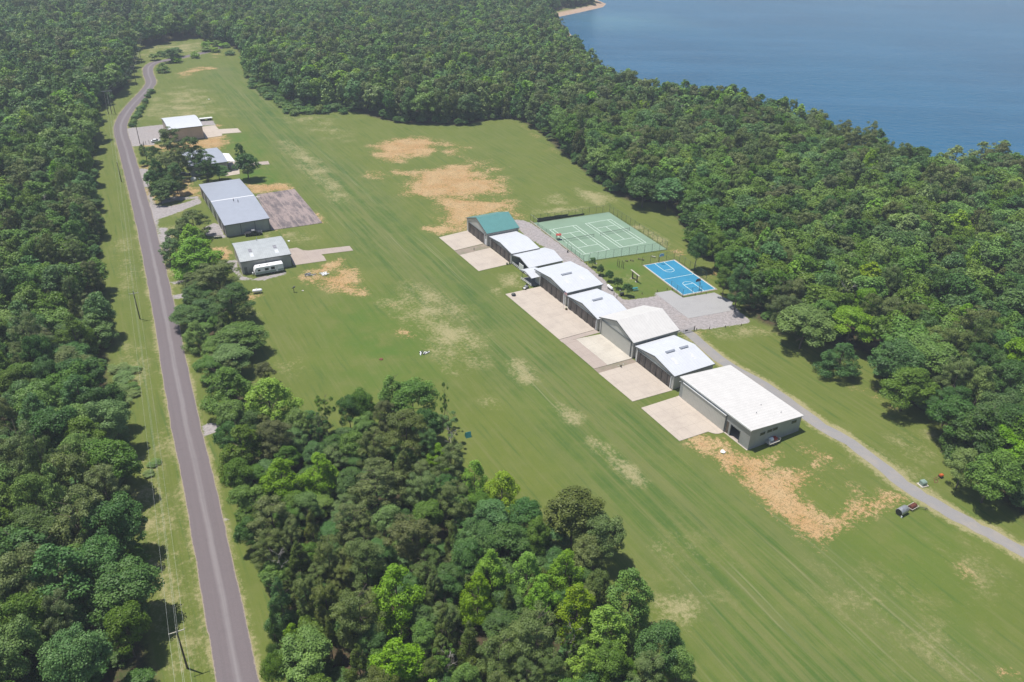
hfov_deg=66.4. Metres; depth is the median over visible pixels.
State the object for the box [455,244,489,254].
soil strip
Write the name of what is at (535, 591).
broadleaf tree
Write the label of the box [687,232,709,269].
broadleaf tree
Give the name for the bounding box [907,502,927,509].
spiked roller
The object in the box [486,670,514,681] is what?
pine tree
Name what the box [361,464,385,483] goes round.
broadleaf tree
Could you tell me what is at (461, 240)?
concrete apron
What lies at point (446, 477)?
broadleaf tree
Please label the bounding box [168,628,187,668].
power pole
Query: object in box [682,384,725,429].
hangar door
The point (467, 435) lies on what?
tarp frame
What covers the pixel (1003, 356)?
broadleaf tree
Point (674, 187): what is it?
broadleaf tree
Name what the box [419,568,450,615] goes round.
cedar tree
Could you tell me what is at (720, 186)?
pine tree
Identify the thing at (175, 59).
shrub
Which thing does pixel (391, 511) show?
broadleaf tree
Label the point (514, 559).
cedar tree
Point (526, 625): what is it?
pine tree
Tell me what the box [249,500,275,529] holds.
cedar tree
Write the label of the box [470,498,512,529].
broadleaf tree
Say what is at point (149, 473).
shrub
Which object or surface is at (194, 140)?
pine tree
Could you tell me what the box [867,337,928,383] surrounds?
broadleaf tree
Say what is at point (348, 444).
broadleaf tree
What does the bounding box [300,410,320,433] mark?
broadleaf tree
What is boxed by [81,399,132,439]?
broadleaf tree
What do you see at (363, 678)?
pine tree
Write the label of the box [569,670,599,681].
broadleaf tree
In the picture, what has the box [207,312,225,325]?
broadleaf tree
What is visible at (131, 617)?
broadleaf tree
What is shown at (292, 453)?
broadleaf tree
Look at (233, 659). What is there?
road
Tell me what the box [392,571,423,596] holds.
broadleaf tree
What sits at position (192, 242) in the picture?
broadleaf tree
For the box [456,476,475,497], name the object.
pine tree
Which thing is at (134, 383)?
shrub
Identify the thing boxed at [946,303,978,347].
broadleaf tree
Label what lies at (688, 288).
chain link fence
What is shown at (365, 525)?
cedar tree
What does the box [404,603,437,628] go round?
broadleaf tree
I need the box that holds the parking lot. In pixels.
[656,290,732,317]
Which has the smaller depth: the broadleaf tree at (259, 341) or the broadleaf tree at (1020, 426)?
the broadleaf tree at (1020, 426)
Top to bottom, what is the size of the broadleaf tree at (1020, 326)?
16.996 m
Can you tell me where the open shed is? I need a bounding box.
[511,247,562,276]
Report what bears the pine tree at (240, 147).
on the ground
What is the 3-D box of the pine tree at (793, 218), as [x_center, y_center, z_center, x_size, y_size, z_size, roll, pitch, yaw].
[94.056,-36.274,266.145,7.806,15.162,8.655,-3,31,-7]
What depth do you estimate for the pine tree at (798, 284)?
223.58 m
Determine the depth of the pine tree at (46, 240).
235.47 m
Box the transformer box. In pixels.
[916,479,928,487]
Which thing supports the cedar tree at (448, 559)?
on the ground
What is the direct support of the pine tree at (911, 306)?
on the ground
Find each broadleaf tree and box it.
[0,316,36,338]
[0,317,9,346]
[0,342,14,364]
[0,349,7,370]
[0,352,11,370]
[0,368,30,395]
[0,379,31,418]
[0,435,19,465]
[0,461,20,508]
[0,481,34,524]
[0,506,16,526]
[0,523,35,584]
[0,587,32,650]
[0,589,62,662]
[0,613,49,680]
[4,526,68,594]
[5,300,52,351]
[6,362,35,389]
[11,472,60,514]
[12,378,70,419]
[16,392,56,461]
[19,334,55,361]
[21,543,119,636]
[25,405,77,459]
[30,354,61,379]
[36,622,112,681]
[38,462,85,540]
[44,360,100,401]
[46,403,103,447]
[52,313,99,354]
[52,317,95,342]
[52,341,91,360]
[53,356,106,387]
[57,373,106,419]
[57,432,99,478]
[61,417,116,440]
[61,543,98,593]
[70,533,133,592]
[75,437,143,485]
[76,382,129,420]
[78,490,147,556]
[81,312,118,347]
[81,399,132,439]
[82,555,164,623]
[103,599,151,657]
[138,144,145,154]
[168,304,204,324]
[170,236,224,279]
[181,287,192,297]
[181,320,209,352]
[182,289,205,305]
[188,281,211,297]
[189,248,209,259]
[192,298,218,312]
[192,355,222,382]
[193,322,215,337]
[198,309,210,321]
[199,290,212,298]
[199,366,255,415]
[200,335,229,356]
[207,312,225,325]
[211,321,269,350]
[212,343,253,374]
[212,420,245,451]
[214,399,253,426]
[216,342,235,357]
[217,424,269,478]
[219,457,256,488]
[226,484,267,516]
[232,516,265,551]
[234,510,265,524]
[236,377,303,428]
[238,409,266,429]
[239,335,266,353]
[244,464,265,487]
[254,361,276,378]
[256,459,283,485]
[257,559,290,586]
[259,457,310,505]
[259,649,291,681]
[269,505,300,530]
[273,445,302,466]
[276,624,332,681]
[280,490,306,518]
[282,623,306,660]
[283,426,309,452]
[284,406,313,434]
[293,465,320,491]
[293,491,324,525]
[296,603,329,633]
[299,581,340,606]
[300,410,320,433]
[301,451,337,497]
[301,542,323,568]
[302,440,324,464]
[305,673,333,681]
[309,491,333,518]
[312,468,339,497]
[315,521,341,544]
[320,434,340,457]
[323,541,343,567]
[325,600,358,636]
[329,507,356,529]
[330,426,352,436]
[332,466,361,495]
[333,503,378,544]
[336,394,359,427]
[337,430,372,458]
[339,453,365,471]
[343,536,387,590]
[346,387,376,416]
[352,411,378,435]
[356,622,387,654]
[360,537,397,577]
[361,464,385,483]
[365,643,400,678]
[366,632,430,681]
[370,503,405,539]
[371,563,425,640]
[374,375,414,429]
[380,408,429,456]
[381,440,416,462]
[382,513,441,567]
[389,376,439,412]
[391,528,424,552]
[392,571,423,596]
[399,485,433,505]
[401,508,411,523]
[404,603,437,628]
[409,498,443,526]
[410,618,436,655]
[411,407,442,433]
[424,666,462,681]
[425,441,449,474]
[428,678,442,681]
[430,574,465,603]
[432,473,455,494]
[434,562,466,596]
[449,495,476,512]
[450,538,484,579]
[450,662,481,681]
[452,517,492,553]
[453,514,474,532]
[458,569,495,627]
[461,460,488,496]
[468,491,492,509]
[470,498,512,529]
[471,548,511,609]
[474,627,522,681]
[482,605,519,641]
[483,470,520,514]
[483,522,536,564]
[486,583,524,616]
[495,562,527,588]
[507,496,542,531]
[511,551,547,595]
[513,532,540,559]
[520,553,549,578]
[523,573,560,626]
[526,516,550,555]
[538,519,570,553]
[541,485,606,544]
[541,547,573,573]
[544,548,584,600]
[544,589,576,620]
[552,583,596,649]
[558,677,577,681]
[562,640,600,680]
[564,636,597,664]
[566,566,593,586]
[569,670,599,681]
[572,533,605,567]
[572,603,633,658]
[581,511,626,558]
[583,568,611,604]
[587,638,628,681]
[588,257,595,265]
[597,264,604,273]
[601,674,631,681]
[603,567,654,646]
[605,270,613,281]
[607,657,643,681]
[612,277,623,287]
[622,284,633,292]
[627,178,657,207]
[634,619,685,672]
[650,675,666,681]
[653,177,684,208]
[664,645,695,681]
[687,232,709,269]
[706,232,726,271]
[714,249,736,269]
[715,266,734,296]
[776,302,837,348]
[792,296,845,340]
[812,342,862,377]
[829,305,873,343]
[854,287,877,330]
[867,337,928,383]
[878,366,940,410]
[894,332,959,373]
[925,394,987,441]
[926,325,942,358]
[937,404,1010,461]
[943,447,984,487]
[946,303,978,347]
[958,341,998,375]
[961,365,994,400]
[963,448,1023,502]
[965,365,995,425]
[974,328,1019,357]
[974,390,1020,425]
[975,350,1007,377]
[976,423,1023,465]
[986,358,1023,393]
[989,402,1023,445]
[995,380,1023,403]
[996,336,1023,363]
[998,321,1023,376]
[1000,387,1023,404]
[1006,449,1023,485]
[1010,414,1023,441]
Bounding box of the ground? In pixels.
[0,0,1023,681]
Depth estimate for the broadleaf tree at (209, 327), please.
211.39 m
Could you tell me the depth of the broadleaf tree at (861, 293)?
217.91 m
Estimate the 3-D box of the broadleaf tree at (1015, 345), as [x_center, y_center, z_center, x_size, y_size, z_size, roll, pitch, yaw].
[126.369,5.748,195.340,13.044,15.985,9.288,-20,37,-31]
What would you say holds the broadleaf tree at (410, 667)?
on the ground
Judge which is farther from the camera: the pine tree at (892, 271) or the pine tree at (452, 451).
the pine tree at (892, 271)
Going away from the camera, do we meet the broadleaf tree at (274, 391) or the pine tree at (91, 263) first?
the broadleaf tree at (274, 391)
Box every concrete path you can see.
[219,128,240,133]
[259,161,268,164]
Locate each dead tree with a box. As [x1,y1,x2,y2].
[269,548,286,569]
[564,622,582,651]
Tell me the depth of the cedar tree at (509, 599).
129.47 m
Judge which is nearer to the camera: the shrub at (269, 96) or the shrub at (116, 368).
the shrub at (116, 368)
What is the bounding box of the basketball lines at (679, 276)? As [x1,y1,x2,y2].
[645,260,714,294]
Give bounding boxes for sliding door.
[584,311,587,322]
[590,315,592,326]
[636,351,639,362]
[642,355,645,366]
[647,359,650,371]
[652,364,656,375]
[658,367,661,380]
[661,370,664,381]
[663,372,667,384]
[667,374,670,386]
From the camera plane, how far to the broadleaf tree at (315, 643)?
117.94 m
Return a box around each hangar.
[161,115,203,141]
[198,179,270,236]
[232,236,291,273]
[466,212,519,245]
[489,231,539,263]
[534,261,602,305]
[567,289,626,330]
[599,305,679,357]
[635,335,714,389]
[679,365,803,449]
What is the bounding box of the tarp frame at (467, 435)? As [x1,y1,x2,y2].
[464,431,470,437]
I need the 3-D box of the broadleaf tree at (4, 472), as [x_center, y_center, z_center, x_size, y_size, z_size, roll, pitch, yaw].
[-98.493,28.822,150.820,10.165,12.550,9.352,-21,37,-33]
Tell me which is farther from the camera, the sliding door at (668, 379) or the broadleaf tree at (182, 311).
the broadleaf tree at (182, 311)
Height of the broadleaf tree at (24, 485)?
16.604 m
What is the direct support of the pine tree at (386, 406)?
on the ground
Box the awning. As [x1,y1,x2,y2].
[520,267,539,285]
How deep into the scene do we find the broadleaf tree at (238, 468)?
154.24 m
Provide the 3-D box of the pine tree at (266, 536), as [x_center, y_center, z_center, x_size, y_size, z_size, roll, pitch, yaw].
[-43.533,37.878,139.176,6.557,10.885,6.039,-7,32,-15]
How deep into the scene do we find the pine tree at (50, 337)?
192.52 m
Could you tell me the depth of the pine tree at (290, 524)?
140.24 m
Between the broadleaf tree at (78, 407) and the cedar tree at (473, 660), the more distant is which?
the broadleaf tree at (78, 407)
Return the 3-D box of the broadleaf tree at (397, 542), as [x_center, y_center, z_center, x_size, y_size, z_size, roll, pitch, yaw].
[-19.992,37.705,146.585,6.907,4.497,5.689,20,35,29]
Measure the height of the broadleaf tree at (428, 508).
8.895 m
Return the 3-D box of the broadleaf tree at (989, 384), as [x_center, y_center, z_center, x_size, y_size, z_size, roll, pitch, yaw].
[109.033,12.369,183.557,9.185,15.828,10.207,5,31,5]
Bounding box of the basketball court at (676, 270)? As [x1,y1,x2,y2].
[644,260,713,294]
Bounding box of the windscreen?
[537,213,583,221]
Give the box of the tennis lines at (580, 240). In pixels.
[550,225,608,253]
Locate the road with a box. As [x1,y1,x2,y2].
[113,44,259,681]
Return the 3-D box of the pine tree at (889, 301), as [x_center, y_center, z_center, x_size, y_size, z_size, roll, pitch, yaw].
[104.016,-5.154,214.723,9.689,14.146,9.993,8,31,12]
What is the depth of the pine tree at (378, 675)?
112.57 m
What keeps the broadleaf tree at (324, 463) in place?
on the ground
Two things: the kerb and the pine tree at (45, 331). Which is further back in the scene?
the kerb
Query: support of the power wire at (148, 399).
attached to the power pole at (109, 102)
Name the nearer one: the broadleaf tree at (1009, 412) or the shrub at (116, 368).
the broadleaf tree at (1009, 412)
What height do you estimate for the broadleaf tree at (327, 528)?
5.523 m
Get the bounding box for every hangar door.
[601,321,630,355]
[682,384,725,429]
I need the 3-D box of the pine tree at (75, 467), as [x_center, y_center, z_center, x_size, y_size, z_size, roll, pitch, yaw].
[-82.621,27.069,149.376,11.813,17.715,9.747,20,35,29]
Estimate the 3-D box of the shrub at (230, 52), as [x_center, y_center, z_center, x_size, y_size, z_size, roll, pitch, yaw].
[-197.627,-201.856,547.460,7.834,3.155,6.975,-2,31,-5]
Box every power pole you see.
[101,90,115,113]
[131,291,140,318]
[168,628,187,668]
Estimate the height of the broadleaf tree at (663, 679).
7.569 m
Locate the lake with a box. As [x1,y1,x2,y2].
[560,0,1023,162]
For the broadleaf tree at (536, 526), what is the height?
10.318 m
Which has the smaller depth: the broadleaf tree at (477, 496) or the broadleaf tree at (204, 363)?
the broadleaf tree at (477, 496)
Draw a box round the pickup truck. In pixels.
[245,229,261,236]
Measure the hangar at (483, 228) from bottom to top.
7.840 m
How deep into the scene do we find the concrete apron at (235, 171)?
333.54 m
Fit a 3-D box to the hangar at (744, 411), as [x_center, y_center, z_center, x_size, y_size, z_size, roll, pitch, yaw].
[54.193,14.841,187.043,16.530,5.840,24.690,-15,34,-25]
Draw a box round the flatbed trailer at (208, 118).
[199,117,211,120]
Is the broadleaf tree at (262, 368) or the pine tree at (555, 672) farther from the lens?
the broadleaf tree at (262, 368)
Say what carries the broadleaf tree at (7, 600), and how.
on the ground
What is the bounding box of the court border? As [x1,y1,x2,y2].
[643,259,717,295]
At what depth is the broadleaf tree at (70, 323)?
197.95 m
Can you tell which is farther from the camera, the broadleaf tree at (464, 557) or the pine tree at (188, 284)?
the pine tree at (188, 284)
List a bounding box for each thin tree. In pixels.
[306,410,328,441]
[314,395,335,431]
[432,643,454,675]
[437,409,458,445]
[439,382,448,413]
[563,625,575,657]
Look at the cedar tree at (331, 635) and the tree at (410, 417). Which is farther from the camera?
the tree at (410, 417)
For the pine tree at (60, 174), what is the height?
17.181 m
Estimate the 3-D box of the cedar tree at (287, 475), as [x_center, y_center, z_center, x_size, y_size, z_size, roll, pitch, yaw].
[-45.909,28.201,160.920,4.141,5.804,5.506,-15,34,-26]
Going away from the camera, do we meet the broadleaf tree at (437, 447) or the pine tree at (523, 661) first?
the pine tree at (523, 661)
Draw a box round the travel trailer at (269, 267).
[251,261,283,274]
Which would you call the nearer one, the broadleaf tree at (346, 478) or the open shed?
the broadleaf tree at (346, 478)
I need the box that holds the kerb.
[530,221,583,261]
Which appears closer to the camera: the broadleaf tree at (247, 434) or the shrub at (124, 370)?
the broadleaf tree at (247, 434)
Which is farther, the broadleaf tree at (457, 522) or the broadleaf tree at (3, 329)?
the broadleaf tree at (3, 329)
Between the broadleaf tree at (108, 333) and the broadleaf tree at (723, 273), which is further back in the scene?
the broadleaf tree at (723, 273)
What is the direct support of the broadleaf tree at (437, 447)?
on the ground
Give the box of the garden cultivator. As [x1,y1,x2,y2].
[934,473,943,482]
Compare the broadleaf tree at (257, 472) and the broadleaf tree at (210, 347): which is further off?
the broadleaf tree at (210, 347)
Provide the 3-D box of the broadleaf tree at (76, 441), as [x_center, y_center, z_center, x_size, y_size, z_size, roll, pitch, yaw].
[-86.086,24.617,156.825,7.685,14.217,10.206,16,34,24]
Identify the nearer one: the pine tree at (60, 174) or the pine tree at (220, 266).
the pine tree at (220, 266)
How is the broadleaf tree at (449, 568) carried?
on the ground
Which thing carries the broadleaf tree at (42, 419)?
on the ground
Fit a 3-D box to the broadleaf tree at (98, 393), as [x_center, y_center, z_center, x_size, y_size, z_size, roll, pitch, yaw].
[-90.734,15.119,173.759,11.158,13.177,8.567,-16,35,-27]
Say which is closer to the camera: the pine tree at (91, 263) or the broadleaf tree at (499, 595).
the broadleaf tree at (499, 595)
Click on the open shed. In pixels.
(541, 257)
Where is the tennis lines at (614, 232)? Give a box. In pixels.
[585,219,644,246]
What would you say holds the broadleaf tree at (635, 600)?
on the ground
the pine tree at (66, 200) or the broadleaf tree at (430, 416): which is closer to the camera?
the broadleaf tree at (430, 416)
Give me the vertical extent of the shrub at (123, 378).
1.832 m
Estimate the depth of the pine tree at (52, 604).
119.33 m
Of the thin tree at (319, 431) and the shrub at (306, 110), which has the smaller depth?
the thin tree at (319, 431)
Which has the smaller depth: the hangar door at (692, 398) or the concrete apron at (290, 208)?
the hangar door at (692, 398)
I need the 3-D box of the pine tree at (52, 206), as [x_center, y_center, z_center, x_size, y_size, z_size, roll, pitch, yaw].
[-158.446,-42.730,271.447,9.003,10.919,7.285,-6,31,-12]
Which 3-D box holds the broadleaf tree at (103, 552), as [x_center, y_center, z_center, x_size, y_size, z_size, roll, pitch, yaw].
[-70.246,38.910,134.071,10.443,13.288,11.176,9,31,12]
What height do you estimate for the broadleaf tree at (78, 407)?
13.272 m
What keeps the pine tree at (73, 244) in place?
on the ground
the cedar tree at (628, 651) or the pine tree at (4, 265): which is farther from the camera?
the pine tree at (4, 265)
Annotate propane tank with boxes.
[252,288,261,293]
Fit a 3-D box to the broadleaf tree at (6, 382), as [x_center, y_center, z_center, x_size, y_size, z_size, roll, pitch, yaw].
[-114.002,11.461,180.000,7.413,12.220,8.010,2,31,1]
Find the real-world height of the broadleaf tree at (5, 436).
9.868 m
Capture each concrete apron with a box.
[202,125,221,137]
[227,161,254,175]
[257,189,321,229]
[289,246,352,265]
[439,231,483,250]
[460,248,510,270]
[506,286,594,339]
[563,339,606,368]
[576,334,631,364]
[599,362,671,401]
[642,396,723,440]
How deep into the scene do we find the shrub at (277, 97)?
433.94 m
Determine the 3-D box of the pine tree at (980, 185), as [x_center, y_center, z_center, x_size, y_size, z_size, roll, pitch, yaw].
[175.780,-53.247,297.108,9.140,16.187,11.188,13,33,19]
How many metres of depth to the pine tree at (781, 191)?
289.11 m
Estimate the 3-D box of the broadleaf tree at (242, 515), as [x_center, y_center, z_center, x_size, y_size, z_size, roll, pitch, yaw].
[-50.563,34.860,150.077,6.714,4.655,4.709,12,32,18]
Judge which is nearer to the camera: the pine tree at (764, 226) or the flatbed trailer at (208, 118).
the pine tree at (764, 226)
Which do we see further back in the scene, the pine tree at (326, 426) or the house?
the house
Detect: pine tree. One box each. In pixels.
[0,209,21,237]
[0,240,12,254]
[0,256,8,302]
[0,272,11,303]
[0,396,23,441]
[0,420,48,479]
[0,438,31,481]
[0,541,75,622]
[2,158,31,190]
[6,165,33,190]
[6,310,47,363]
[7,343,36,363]
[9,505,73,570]
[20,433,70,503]
[30,212,59,232]
[31,333,59,361]
[32,327,59,348]
[34,233,63,263]
[38,587,83,644]
[47,203,67,221]
[47,443,109,518]
[49,344,92,373]
[49,484,116,548]
[50,174,64,198]
[54,168,75,196]
[59,240,87,264]
[61,275,83,313]
[62,190,75,221]
[64,183,90,204]
[64,234,78,257]
[66,195,95,227]
[78,291,103,318]
[79,199,102,230]
[79,260,105,292]
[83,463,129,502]
[144,145,162,165]
[158,238,180,264]
[162,162,186,193]
[164,229,179,252]
[168,147,193,174]
[174,209,211,234]
[174,221,189,237]
[179,136,208,169]
[180,271,198,288]
[181,281,201,296]
[192,150,218,181]
[193,259,241,289]
[198,273,215,283]
[203,292,219,302]
[207,281,255,323]
[209,354,232,371]
[220,359,241,369]
[234,143,246,171]
[235,305,249,322]
[246,494,302,549]
[249,527,285,571]
[251,427,270,449]
[255,419,294,458]
[256,410,270,422]
[263,433,299,455]
[280,517,302,558]
[290,572,318,619]
[307,561,332,583]
[307,577,341,629]
[311,415,334,440]
[313,534,346,586]
[323,442,352,468]
[329,558,360,590]
[329,580,386,652]
[330,493,359,522]
[339,546,357,575]
[347,456,406,515]
[355,426,392,469]
[356,668,391,681]
[361,586,391,618]
[366,529,388,545]
[367,664,399,681]
[370,431,391,456]
[373,398,396,435]
[403,470,440,507]
[409,548,442,593]
[413,458,431,482]
[415,427,440,466]
[417,657,443,681]
[430,443,465,484]
[430,486,452,518]
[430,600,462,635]
[437,478,472,527]
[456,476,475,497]
[462,563,494,596]
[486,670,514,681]
[507,599,561,677]
[510,656,543,681]
[530,647,570,681]
[579,585,598,613]
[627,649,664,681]
[711,181,726,206]
[726,263,751,309]
[751,220,769,250]
[760,196,775,205]
[764,185,785,197]
[765,278,794,312]
[769,295,802,330]
[778,247,795,273]
[779,183,806,196]
[781,278,805,299]
[784,213,799,230]
[795,208,822,229]
[820,174,838,188]
[823,197,837,215]
[838,235,855,252]
[841,204,861,220]
[852,293,882,342]
[868,184,880,192]
[873,296,905,340]
[880,201,905,227]
[881,265,903,307]
[892,186,916,198]
[898,303,932,319]
[910,202,931,228]
[916,180,939,201]
[916,210,936,236]
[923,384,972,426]
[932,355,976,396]
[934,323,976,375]
[938,186,959,204]
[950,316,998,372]
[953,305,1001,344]
[962,196,975,206]
[964,179,987,194]
[968,207,985,233]
[974,214,994,234]
[1003,180,1023,191]
[1014,254,1023,276]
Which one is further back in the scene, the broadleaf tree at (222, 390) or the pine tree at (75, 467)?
the broadleaf tree at (222, 390)
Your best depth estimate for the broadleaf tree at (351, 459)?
163.72 m
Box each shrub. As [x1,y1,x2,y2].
[107,361,129,373]
[112,371,135,385]
[112,383,129,391]
[116,365,136,374]
[124,381,140,390]
[125,388,141,397]
[131,366,141,372]
[142,468,154,477]
[146,458,161,467]
[171,55,181,62]
[190,51,199,56]
[199,46,212,51]
[200,41,211,46]
[205,38,218,42]
[209,47,220,52]
[212,40,223,45]
[219,42,229,47]
[225,50,234,54]
[247,83,257,87]
[248,78,259,83]
[257,88,268,94]
[264,93,274,98]
[274,96,283,101]
[299,108,313,113]
[323,105,331,111]
[329,103,340,110]
[338,107,347,112]
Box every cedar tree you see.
[67,299,82,319]
[214,307,232,332]
[215,320,233,341]
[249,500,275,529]
[263,576,299,633]
[265,610,283,655]
[276,579,296,619]
[279,468,293,483]
[285,540,318,598]
[304,509,319,554]
[322,619,343,665]
[342,643,368,681]
[359,509,375,539]
[388,450,418,508]
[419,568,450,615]
[426,633,455,666]
[434,602,459,659]
[439,549,461,565]
[444,519,457,556]
[451,437,462,472]
[455,620,488,668]
[463,656,488,681]
[487,638,509,667]
[500,586,514,627]
[502,545,516,561]
[519,583,538,619]
[528,566,557,592]
[554,662,576,681]
[577,146,587,165]
[612,158,625,183]
[619,164,633,186]
[620,635,634,659]
[996,267,1005,277]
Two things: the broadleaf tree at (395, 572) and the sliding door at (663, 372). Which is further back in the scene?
the sliding door at (663, 372)
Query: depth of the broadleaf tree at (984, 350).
192.56 m
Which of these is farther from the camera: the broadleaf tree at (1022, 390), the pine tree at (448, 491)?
the broadleaf tree at (1022, 390)
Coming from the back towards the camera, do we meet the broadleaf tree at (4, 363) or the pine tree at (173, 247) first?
the pine tree at (173, 247)
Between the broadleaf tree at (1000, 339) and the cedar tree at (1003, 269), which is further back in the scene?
the cedar tree at (1003, 269)
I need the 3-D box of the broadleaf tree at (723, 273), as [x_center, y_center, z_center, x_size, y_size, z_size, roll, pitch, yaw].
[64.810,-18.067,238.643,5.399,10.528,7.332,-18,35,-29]
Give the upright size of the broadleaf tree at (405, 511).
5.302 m
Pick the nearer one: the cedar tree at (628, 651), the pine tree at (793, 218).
the cedar tree at (628, 651)
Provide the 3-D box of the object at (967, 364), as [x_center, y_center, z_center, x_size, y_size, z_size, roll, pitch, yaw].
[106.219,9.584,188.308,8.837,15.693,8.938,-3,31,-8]
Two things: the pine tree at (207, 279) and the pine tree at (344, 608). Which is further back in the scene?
the pine tree at (207, 279)
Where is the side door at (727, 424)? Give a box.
[725,421,728,432]
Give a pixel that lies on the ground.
(806, 552)
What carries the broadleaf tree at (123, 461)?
on the ground
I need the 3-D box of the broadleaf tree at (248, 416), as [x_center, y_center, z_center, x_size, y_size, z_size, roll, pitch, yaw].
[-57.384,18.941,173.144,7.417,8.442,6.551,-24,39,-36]
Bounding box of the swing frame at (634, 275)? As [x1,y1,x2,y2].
[631,269,639,282]
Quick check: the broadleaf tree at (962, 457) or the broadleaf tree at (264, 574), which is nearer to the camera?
the broadleaf tree at (264, 574)
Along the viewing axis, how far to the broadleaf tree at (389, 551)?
140.19 m
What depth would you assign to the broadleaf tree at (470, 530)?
141.42 m
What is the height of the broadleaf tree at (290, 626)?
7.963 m
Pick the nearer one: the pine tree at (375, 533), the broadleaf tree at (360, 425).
the pine tree at (375, 533)
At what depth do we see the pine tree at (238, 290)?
216.18 m
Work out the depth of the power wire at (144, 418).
160.80 m
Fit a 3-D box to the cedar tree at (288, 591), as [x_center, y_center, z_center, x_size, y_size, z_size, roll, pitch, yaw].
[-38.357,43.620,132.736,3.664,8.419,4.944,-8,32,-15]
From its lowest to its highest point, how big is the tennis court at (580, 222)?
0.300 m
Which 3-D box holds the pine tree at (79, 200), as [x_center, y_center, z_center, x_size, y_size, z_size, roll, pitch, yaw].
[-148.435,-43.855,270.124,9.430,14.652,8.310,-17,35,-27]
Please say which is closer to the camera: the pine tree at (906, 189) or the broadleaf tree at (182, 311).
the broadleaf tree at (182, 311)
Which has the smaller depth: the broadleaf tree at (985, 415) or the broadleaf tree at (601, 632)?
the broadleaf tree at (601, 632)
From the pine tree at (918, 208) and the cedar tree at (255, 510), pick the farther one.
the pine tree at (918, 208)
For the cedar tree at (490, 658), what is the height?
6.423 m
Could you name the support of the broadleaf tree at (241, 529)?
on the ground
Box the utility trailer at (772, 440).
[765,436,780,445]
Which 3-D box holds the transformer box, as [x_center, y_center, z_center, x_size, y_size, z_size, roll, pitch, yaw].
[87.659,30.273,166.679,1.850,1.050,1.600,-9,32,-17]
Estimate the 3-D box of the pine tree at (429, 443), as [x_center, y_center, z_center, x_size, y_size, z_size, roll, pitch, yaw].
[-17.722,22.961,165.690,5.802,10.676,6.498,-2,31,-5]
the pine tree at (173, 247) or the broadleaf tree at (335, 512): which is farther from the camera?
the pine tree at (173, 247)
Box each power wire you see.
[104,40,174,680]
[107,38,184,681]
[107,66,182,678]
[109,48,191,680]
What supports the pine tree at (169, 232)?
on the ground
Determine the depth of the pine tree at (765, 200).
280.56 m
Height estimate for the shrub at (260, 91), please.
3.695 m
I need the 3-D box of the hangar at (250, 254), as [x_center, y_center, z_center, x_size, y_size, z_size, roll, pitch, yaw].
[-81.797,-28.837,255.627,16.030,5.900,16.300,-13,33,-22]
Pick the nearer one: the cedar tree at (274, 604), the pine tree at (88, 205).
the cedar tree at (274, 604)
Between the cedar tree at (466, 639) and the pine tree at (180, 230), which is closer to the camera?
the cedar tree at (466, 639)
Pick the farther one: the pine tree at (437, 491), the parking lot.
the parking lot
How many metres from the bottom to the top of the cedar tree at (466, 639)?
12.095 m
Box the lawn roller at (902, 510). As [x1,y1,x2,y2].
[895,505,908,517]
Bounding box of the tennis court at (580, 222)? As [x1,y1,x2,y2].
[534,212,666,261]
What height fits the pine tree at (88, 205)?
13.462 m
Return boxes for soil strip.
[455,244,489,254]
[560,330,598,342]
[594,359,635,372]
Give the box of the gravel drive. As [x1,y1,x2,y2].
[682,330,1023,557]
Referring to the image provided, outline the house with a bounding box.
[182,148,234,175]
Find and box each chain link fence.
[533,205,667,259]
[642,252,706,277]
[671,282,701,296]
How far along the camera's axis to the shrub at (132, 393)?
189.04 m

